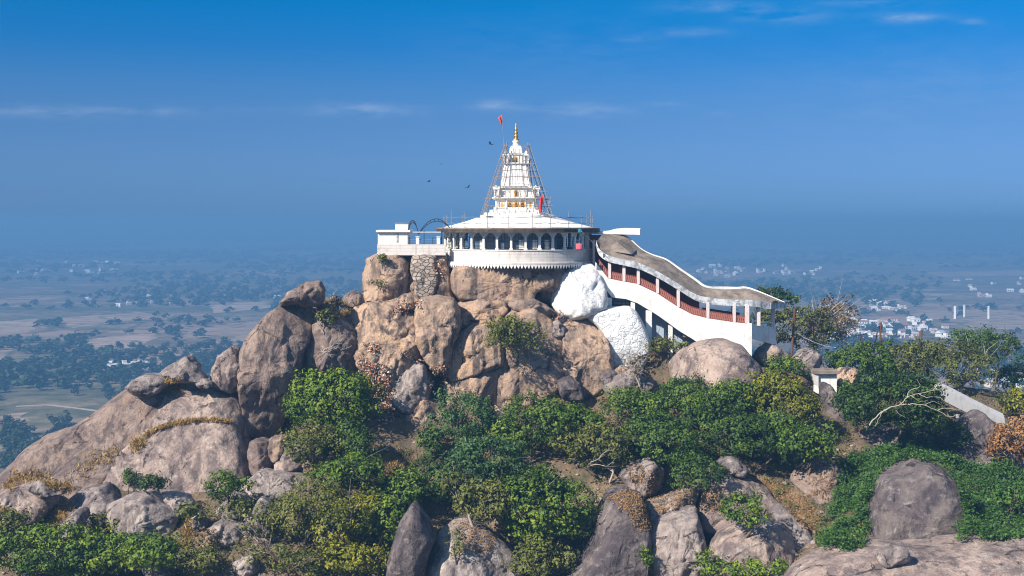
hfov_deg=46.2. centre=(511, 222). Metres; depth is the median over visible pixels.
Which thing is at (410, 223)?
iron arch
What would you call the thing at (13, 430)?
plain tree
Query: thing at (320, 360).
boulder
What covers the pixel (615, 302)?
window
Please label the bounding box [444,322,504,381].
boulder
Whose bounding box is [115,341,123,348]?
plain tree
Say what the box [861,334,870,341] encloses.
plain tree
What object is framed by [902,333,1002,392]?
tree
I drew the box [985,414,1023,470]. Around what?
bush
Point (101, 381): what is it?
plain tree
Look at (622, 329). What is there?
boulder
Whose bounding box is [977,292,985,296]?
house
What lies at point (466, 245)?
window
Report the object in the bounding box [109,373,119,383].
plain tree
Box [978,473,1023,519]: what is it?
bush
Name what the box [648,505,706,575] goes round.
boulder
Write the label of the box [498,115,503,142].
flag
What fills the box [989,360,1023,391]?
tree
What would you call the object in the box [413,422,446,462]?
bush
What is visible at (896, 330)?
plain tree
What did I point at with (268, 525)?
bush
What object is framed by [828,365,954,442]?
tree
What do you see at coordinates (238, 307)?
field
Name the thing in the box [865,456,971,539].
boulder
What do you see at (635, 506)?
leaf litter
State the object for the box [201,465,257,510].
bush
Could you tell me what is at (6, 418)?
plain tree
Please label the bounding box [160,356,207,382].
boulder
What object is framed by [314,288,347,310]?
bush
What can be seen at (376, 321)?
boulder
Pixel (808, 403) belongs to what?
bush
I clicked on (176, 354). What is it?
field
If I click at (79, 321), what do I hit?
field
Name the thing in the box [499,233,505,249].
window
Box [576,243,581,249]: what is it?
hanging cloth
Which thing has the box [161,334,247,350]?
field
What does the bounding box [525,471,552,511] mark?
dead branch
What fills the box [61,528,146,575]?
bush
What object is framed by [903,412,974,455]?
bush
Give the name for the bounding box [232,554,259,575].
boulder
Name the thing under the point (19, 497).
rock slab
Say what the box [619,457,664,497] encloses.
boulder
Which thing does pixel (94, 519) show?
bush
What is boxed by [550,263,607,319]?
whitewashed rock
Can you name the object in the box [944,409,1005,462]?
boulder
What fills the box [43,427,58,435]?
plain tree
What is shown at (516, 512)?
dry scrub
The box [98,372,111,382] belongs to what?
plain tree
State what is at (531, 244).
window
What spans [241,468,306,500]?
boulder
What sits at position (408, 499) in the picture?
bush
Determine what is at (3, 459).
plain tree
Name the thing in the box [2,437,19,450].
plain tree
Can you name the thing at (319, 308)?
boulder
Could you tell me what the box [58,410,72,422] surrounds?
plain tree
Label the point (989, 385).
house
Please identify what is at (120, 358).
plain tree
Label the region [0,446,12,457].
plain tree
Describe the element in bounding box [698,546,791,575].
bush
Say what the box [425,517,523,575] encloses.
rock slab
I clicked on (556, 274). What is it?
boulder
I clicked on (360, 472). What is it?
bush
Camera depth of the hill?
124.23 m
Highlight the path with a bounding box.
[16,404,96,411]
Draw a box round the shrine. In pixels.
[808,368,839,393]
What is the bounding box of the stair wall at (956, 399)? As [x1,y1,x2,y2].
[934,383,1004,427]
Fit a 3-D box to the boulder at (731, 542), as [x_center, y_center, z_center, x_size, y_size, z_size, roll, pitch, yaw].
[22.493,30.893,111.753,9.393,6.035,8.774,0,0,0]
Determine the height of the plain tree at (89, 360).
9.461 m
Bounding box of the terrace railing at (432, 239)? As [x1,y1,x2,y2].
[409,230,441,243]
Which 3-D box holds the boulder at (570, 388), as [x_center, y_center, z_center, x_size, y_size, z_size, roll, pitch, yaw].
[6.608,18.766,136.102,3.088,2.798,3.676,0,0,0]
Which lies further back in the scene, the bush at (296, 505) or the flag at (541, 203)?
the flag at (541, 203)
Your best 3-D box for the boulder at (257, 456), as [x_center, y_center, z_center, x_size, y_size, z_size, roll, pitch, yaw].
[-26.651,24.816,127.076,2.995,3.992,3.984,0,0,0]
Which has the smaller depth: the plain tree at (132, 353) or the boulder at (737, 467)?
the boulder at (737, 467)
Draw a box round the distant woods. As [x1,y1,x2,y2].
[0,236,1023,390]
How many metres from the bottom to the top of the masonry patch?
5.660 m
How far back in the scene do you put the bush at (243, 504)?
114.85 m
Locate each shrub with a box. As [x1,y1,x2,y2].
[366,278,385,290]
[377,253,387,268]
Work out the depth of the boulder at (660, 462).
122.91 m
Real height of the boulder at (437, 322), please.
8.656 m
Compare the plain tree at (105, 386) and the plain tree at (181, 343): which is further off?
the plain tree at (181, 343)
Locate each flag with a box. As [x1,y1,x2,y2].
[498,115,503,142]
[539,194,546,215]
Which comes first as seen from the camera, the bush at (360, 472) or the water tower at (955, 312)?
the bush at (360, 472)
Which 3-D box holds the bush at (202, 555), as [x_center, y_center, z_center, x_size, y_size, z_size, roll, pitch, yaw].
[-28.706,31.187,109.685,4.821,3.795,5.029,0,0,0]
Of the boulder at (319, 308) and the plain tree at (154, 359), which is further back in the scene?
the plain tree at (154, 359)
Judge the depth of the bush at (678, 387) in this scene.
131.59 m
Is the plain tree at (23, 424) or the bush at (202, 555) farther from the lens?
the plain tree at (23, 424)
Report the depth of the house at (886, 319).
1434.23 m
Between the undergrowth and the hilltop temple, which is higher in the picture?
the hilltop temple
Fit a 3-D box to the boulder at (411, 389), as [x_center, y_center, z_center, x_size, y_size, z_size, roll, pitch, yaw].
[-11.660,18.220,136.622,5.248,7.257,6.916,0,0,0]
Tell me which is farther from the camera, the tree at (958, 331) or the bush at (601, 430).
the tree at (958, 331)
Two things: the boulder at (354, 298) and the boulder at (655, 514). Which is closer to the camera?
the boulder at (655, 514)
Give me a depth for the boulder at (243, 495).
117.49 m
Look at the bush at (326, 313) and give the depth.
134.28 m
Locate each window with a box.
[463,233,470,248]
[474,233,481,249]
[485,235,495,249]
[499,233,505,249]
[512,233,523,249]
[527,233,537,249]
[541,234,550,249]
[554,234,562,249]
[612,299,630,306]
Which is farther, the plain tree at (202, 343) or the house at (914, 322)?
the house at (914, 322)
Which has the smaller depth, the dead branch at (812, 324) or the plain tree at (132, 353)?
the dead branch at (812, 324)
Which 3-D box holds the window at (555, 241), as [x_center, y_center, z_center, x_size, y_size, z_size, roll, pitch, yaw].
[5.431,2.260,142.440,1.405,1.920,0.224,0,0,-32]
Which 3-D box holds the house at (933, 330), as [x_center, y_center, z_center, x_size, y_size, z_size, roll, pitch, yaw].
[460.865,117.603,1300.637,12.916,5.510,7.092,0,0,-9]
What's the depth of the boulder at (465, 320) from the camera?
140.50 m
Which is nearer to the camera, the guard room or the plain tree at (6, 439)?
the guard room
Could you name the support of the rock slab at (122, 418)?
on the hill
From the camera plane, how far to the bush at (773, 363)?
140.66 m
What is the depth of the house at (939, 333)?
1257.62 m
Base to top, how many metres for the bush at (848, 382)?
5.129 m
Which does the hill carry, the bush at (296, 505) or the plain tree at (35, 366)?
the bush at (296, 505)
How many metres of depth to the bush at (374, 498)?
114.58 m
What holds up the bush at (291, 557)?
on the hill
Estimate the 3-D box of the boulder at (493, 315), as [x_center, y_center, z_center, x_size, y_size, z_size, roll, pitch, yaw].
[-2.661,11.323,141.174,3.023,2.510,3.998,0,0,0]
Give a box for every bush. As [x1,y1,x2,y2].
[0,500,33,547]
[0,515,105,575]
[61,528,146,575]
[85,511,119,532]
[111,529,196,575]
[133,470,171,493]
[170,542,225,575]
[174,500,224,531]
[187,526,223,547]
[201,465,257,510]
[212,493,259,521]
[237,504,283,546]
[244,542,329,575]
[259,474,352,544]
[277,399,356,469]
[281,364,383,427]
[299,448,390,497]
[303,480,378,558]
[312,308,339,333]
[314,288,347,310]
[317,413,381,458]
[319,538,390,575]
[340,369,392,422]
[348,484,391,545]
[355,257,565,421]
[358,490,404,557]
[365,466,435,512]
[394,444,462,514]
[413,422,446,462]
[434,461,516,526]
[435,432,528,486]
[444,527,468,563]
[482,312,549,357]
[486,450,551,489]
[501,528,579,575]
[525,399,607,444]
[544,411,641,476]
[583,438,635,482]
[595,383,677,423]
[610,406,720,472]
[617,346,664,385]
[637,544,654,575]
[641,326,689,361]
[657,360,715,417]
[667,449,731,494]
[673,374,771,441]
[688,373,814,471]
[688,546,714,574]
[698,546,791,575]
[717,486,774,537]
[732,365,828,427]
[763,352,809,377]
[773,414,843,474]
[828,378,874,422]
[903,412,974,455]
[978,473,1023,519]
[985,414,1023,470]
[988,385,1023,419]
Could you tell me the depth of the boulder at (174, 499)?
118.52 m
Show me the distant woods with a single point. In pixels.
(38, 377)
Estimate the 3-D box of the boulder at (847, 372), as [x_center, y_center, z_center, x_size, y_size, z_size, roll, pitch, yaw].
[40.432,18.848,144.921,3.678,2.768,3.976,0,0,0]
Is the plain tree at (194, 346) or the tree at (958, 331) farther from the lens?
the plain tree at (194, 346)
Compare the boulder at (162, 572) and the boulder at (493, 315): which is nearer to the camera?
the boulder at (162, 572)
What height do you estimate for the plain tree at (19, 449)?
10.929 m
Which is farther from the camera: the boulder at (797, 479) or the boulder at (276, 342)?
the boulder at (276, 342)
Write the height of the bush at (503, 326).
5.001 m
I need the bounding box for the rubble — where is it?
[0,378,1022,575]
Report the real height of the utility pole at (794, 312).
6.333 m
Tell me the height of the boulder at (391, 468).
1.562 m
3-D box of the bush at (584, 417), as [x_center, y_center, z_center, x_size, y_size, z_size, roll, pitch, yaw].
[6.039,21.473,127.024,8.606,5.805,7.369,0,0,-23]
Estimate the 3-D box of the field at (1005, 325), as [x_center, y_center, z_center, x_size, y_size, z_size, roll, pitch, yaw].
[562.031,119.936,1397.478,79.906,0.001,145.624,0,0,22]
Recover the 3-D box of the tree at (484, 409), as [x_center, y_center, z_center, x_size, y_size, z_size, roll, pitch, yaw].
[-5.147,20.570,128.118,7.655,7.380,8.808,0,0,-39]
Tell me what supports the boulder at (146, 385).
on the rock slab at (122, 418)
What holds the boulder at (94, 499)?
on the hill
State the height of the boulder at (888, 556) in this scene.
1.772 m
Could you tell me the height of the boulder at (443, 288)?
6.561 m
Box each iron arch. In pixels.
[408,220,418,233]
[419,218,449,233]
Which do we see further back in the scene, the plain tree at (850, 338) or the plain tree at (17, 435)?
the plain tree at (850, 338)
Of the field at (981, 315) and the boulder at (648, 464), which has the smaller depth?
the boulder at (648, 464)
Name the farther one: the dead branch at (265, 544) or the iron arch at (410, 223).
the iron arch at (410, 223)
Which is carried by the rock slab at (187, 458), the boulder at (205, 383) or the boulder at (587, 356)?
the boulder at (205, 383)
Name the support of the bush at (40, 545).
on the hill
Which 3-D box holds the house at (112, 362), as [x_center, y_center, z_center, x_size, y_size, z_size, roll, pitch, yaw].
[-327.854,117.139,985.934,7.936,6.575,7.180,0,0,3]
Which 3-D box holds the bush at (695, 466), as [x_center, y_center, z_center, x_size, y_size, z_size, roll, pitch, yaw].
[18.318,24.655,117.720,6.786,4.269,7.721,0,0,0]
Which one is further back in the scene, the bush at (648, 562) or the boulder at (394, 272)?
the boulder at (394, 272)
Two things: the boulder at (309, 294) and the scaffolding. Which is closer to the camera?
the boulder at (309, 294)
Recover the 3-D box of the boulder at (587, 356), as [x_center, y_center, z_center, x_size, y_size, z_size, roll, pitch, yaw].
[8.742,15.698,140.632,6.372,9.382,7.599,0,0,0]
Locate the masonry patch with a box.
[410,254,437,297]
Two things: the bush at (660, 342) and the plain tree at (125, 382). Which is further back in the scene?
the plain tree at (125, 382)
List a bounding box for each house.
[107,360,117,367]
[122,360,131,366]
[859,320,867,323]
[868,333,878,337]
[880,318,889,321]
[886,316,897,320]
[900,322,908,328]
[912,320,920,324]
[917,326,926,330]
[930,328,938,332]
[935,330,945,336]
[940,333,951,338]
[941,324,948,327]
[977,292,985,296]
[983,378,1006,387]
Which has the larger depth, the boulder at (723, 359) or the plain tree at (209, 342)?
the plain tree at (209, 342)
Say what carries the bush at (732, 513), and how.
on the boulder at (731, 542)
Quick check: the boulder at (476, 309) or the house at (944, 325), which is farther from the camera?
the house at (944, 325)
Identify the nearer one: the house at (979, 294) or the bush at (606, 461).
the bush at (606, 461)
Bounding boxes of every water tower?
[953,306,956,318]
[963,305,965,316]
[987,306,989,318]
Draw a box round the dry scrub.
[1,393,963,574]
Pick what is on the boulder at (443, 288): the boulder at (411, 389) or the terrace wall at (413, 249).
the terrace wall at (413, 249)
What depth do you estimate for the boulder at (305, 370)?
135.37 m
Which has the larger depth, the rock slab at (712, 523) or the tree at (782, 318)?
the tree at (782, 318)
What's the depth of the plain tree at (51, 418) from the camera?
707.63 m
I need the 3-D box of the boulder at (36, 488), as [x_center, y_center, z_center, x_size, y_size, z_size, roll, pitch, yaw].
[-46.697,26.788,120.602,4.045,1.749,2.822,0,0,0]
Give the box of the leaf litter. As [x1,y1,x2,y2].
[348,413,844,553]
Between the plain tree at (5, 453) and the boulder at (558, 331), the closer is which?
the boulder at (558, 331)
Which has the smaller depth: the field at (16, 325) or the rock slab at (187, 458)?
the rock slab at (187, 458)
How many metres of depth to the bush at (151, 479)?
117.31 m
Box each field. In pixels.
[0,319,38,333]
[0,412,33,422]
[53,312,154,327]
[77,343,237,365]
[80,332,162,348]
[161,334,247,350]
[172,320,260,338]
[210,301,270,312]
[874,315,920,321]
[910,309,1023,321]
[926,271,1023,276]
[962,322,1023,329]
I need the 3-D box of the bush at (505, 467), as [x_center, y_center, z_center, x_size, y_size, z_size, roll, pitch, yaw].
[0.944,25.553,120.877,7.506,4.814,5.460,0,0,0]
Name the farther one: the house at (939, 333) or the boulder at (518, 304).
the house at (939, 333)
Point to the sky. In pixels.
(114, 113)
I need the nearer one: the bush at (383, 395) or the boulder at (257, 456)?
the boulder at (257, 456)
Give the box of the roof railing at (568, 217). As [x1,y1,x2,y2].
[443,208,592,227]
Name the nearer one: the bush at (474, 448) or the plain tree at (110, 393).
the bush at (474, 448)
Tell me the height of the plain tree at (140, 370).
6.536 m
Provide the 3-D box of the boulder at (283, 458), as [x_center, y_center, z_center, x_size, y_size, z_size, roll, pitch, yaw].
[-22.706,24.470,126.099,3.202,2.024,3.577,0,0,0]
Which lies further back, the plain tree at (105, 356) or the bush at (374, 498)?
the plain tree at (105, 356)
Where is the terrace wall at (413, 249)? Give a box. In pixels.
[377,244,446,255]
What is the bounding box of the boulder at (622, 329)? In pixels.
[588,306,650,367]
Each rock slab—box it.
[0,389,164,506]
[0,483,58,529]
[103,382,251,493]
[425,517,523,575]
[560,485,652,575]
[694,465,777,536]
[784,530,1023,575]
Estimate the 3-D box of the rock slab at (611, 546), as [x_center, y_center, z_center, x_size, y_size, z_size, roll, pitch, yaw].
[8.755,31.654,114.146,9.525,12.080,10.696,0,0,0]
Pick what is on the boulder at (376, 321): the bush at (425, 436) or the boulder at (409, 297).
the boulder at (409, 297)
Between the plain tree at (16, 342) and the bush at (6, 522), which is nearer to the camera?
the bush at (6, 522)
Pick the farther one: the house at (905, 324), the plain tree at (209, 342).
the house at (905, 324)
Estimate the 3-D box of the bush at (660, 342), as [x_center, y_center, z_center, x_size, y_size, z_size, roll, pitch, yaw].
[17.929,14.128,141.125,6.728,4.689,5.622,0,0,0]
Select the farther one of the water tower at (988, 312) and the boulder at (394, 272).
the water tower at (988, 312)
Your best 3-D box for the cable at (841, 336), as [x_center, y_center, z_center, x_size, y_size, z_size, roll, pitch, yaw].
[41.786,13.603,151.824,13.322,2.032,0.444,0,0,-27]
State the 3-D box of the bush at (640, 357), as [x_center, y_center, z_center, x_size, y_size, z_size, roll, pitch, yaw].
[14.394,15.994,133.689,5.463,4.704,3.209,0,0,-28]
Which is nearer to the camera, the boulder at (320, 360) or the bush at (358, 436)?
the bush at (358, 436)
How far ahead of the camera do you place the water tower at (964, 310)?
1518.07 m
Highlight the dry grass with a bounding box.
[0,299,868,551]
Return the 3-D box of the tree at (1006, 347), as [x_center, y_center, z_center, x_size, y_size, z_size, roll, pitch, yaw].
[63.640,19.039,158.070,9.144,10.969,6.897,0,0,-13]
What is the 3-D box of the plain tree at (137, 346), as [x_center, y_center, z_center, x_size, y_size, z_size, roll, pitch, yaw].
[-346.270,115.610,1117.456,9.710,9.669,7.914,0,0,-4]
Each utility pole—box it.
[790,309,797,355]
[877,322,884,343]
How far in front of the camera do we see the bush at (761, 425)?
122.16 m
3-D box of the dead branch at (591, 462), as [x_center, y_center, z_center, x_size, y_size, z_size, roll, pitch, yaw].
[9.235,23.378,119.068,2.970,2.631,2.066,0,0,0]
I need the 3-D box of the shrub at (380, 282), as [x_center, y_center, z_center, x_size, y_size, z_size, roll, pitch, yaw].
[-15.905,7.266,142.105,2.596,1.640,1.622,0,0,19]
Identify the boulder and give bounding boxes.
[26,479,66,497]
[46,482,120,530]
[56,506,89,543]
[106,488,179,539]
[125,373,168,397]
[140,555,178,575]
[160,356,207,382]
[160,489,195,516]
[189,513,207,529]
[195,378,213,388]
[208,517,240,546]
[210,345,239,393]
[215,491,251,518]
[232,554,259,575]
[237,305,313,438]
[240,496,277,537]
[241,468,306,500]
[247,437,273,475]
[267,434,291,463]
[274,460,301,471]
[279,280,325,306]
[279,444,306,462]
[295,364,308,387]
[305,309,358,377]
[313,301,336,317]
[341,290,364,310]
[347,298,431,387]
[362,253,409,301]
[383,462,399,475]
[386,501,435,575]
[389,359,431,414]
[393,395,448,423]
[394,293,419,309]
[404,255,454,297]
[414,295,461,372]
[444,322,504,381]
[444,369,500,412]
[450,264,554,304]
[458,299,509,320]
[460,311,478,331]
[477,309,501,322]
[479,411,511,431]
[496,308,563,409]
[508,298,554,317]
[535,266,566,302]
[552,313,566,322]
[552,320,564,337]
[557,375,583,400]
[561,318,613,397]
[588,306,650,367]
[599,368,617,384]
[601,365,655,404]
[614,365,627,373]
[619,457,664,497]
[645,486,698,521]
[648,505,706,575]
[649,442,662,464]
[668,338,768,401]
[704,516,796,575]
[717,456,747,477]
[752,343,789,365]
[768,502,812,548]
[789,459,841,504]
[791,347,821,372]
[819,382,845,421]
[836,367,859,388]
[861,424,919,446]
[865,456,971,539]
[875,544,911,568]
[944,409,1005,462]
[976,456,1004,471]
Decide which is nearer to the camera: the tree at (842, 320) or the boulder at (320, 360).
the boulder at (320, 360)
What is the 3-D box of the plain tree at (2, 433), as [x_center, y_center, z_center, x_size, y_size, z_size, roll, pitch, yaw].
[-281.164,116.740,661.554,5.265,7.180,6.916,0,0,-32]
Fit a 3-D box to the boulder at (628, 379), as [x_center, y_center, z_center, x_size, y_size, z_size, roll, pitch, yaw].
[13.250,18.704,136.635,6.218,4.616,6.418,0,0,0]
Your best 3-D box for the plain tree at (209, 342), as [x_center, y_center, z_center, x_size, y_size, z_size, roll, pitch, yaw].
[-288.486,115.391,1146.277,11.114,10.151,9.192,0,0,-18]
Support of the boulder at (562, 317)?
on the boulder at (587, 356)
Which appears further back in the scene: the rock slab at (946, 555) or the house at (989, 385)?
the house at (989, 385)
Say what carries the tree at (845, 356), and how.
on the hill
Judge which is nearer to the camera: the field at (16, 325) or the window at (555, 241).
the window at (555, 241)
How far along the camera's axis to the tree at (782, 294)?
168.08 m
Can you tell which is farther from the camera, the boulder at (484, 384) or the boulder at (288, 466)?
the boulder at (484, 384)
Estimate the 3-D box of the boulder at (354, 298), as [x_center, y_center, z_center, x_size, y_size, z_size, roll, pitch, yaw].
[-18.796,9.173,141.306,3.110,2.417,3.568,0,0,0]
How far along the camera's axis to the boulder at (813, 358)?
144.46 m
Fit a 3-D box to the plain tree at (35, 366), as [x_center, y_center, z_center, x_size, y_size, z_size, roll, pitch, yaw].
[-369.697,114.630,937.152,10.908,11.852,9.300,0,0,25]
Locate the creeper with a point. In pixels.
(995, 528)
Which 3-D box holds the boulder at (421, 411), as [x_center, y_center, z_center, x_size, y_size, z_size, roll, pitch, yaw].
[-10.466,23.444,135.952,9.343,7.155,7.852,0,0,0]
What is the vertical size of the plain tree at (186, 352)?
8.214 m
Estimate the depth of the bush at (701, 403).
127.28 m
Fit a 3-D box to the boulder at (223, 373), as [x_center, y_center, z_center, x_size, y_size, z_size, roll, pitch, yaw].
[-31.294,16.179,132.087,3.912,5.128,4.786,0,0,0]
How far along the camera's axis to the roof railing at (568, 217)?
142.37 m
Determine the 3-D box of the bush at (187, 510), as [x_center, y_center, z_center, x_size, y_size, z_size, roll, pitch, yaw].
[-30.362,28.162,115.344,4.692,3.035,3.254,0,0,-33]
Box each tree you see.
[0,414,17,424]
[0,423,10,434]
[0,428,6,438]
[0,435,15,444]
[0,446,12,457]
[0,456,12,461]
[0,456,16,469]
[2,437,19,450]
[4,418,21,434]
[5,430,26,441]
[6,450,19,461]
[8,426,28,436]
[9,426,23,435]
[10,338,21,347]
[12,438,31,452]
[17,422,36,432]
[24,441,35,447]
[31,362,43,368]
[32,344,47,353]
[43,355,55,362]
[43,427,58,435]
[45,414,58,422]
[52,422,69,431]
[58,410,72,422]
[71,383,79,389]
[71,387,78,395]
[81,358,96,365]
[86,345,94,356]
[96,377,106,385]
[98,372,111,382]
[99,353,108,359]
[100,382,114,391]
[104,387,116,394]
[104,391,113,399]
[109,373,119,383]
[114,354,127,362]
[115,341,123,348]
[120,377,130,385]
[120,465,138,494]
[122,371,132,380]
[125,348,138,359]
[127,341,135,348]
[127,360,145,368]
[131,368,144,374]
[135,342,144,348]
[143,357,157,363]
[149,345,159,356]
[157,342,167,351]
[158,361,171,368]
[176,340,186,348]
[181,349,189,355]
[190,342,200,352]
[199,340,207,347]
[203,351,216,356]
[206,338,215,345]
[218,336,232,346]
[419,382,500,445]
[484,459,606,571]
[486,370,578,461]
[749,282,844,352]
[756,283,800,310]
[796,283,868,367]
[822,338,901,376]
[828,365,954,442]
[843,335,854,342]
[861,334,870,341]
[866,324,875,331]
[877,335,955,374]
[892,327,900,332]
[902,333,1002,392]
[948,323,996,387]
[965,325,1023,390]
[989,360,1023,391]
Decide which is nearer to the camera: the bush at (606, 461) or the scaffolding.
the bush at (606, 461)
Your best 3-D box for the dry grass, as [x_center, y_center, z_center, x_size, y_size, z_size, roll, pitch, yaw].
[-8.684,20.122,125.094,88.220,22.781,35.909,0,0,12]
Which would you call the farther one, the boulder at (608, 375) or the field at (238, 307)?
the field at (238, 307)
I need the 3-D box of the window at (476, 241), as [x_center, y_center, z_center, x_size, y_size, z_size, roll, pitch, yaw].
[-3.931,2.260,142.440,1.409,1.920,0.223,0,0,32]
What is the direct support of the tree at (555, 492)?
on the hill
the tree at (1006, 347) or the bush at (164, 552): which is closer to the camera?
the bush at (164, 552)
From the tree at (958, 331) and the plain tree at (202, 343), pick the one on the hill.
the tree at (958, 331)
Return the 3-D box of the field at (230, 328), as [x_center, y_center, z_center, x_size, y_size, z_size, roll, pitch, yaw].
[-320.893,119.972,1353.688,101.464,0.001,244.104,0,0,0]
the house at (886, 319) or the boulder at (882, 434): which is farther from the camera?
the house at (886, 319)
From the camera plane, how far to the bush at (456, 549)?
109.03 m
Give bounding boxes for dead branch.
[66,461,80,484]
[233,520,279,554]
[314,327,350,356]
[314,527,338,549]
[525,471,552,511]
[590,449,615,468]
[789,295,854,340]
[869,379,967,425]
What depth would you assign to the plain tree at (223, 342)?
1153.21 m
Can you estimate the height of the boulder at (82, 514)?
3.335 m
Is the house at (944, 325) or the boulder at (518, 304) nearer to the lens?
the boulder at (518, 304)
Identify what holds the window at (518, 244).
in the hilltop temple
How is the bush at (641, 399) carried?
on the hill
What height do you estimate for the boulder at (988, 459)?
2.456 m
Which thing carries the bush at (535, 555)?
on the hill
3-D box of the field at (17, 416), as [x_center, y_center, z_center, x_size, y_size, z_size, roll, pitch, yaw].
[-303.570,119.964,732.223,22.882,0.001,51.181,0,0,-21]
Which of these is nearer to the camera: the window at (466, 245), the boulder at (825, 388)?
the boulder at (825, 388)
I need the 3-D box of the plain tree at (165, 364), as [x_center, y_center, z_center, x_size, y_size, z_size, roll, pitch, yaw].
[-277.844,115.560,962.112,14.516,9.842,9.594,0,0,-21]
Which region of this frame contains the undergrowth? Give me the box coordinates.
[4,384,1023,575]
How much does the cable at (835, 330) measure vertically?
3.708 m
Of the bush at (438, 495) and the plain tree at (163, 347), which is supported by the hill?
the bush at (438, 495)
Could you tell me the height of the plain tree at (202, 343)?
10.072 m
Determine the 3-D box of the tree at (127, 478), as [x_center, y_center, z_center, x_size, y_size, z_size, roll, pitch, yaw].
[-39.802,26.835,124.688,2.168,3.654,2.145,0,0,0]
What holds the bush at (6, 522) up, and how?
on the hill
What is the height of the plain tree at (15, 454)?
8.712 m
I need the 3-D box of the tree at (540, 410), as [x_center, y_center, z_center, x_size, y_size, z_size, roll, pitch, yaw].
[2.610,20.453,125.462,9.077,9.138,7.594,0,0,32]
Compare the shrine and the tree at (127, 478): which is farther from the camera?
the shrine
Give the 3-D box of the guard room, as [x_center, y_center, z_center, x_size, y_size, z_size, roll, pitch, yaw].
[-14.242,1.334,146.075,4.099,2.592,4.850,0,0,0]
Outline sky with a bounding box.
[0,0,1023,226]
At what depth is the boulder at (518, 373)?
137.30 m
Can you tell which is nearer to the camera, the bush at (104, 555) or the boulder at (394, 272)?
the bush at (104, 555)
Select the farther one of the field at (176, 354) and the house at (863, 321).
the house at (863, 321)
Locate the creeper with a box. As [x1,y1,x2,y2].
[814,433,1023,551]
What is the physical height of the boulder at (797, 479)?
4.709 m
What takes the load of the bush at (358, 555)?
on the hill
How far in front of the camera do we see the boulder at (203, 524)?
115.79 m
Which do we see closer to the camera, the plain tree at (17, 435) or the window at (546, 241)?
the window at (546, 241)
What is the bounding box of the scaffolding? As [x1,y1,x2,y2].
[480,142,552,216]
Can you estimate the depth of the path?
781.86 m
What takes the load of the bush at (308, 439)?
on the hill
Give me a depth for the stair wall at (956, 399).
135.00 m
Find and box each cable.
[794,331,835,347]
[796,311,879,335]
[801,324,879,337]
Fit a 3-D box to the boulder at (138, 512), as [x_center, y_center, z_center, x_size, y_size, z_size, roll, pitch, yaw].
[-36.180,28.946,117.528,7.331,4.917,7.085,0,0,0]
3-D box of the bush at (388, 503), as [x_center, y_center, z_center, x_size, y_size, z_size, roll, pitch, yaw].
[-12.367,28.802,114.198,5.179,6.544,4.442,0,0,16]
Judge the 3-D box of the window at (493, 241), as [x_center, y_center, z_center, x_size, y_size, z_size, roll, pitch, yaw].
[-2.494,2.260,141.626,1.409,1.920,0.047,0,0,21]
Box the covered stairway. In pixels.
[595,234,785,356]
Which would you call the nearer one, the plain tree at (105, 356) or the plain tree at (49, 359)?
the plain tree at (49, 359)
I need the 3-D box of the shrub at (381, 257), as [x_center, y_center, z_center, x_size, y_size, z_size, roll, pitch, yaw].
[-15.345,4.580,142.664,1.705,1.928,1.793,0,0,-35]
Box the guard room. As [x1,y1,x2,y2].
[376,224,412,243]
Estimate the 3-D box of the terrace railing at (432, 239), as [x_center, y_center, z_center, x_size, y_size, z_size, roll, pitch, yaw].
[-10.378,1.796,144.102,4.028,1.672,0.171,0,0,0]
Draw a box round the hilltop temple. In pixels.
[436,125,640,271]
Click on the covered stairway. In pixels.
(655, 292)
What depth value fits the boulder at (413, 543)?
107.52 m
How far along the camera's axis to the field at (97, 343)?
1218.82 m
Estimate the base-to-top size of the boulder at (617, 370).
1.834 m
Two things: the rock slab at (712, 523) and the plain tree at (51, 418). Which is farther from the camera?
the plain tree at (51, 418)
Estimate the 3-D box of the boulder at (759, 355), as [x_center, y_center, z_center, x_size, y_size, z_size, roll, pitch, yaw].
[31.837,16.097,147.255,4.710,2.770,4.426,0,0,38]
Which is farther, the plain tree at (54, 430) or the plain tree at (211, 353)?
the plain tree at (211, 353)
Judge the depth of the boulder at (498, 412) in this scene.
131.49 m
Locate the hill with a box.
[0,292,1023,575]
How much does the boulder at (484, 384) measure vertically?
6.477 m
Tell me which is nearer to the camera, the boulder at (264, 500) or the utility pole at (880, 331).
the boulder at (264, 500)
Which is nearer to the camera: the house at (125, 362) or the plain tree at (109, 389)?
the plain tree at (109, 389)
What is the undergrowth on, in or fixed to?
on the hill
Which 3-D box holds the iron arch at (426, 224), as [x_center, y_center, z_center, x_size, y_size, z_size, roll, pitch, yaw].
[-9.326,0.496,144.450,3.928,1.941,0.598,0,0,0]

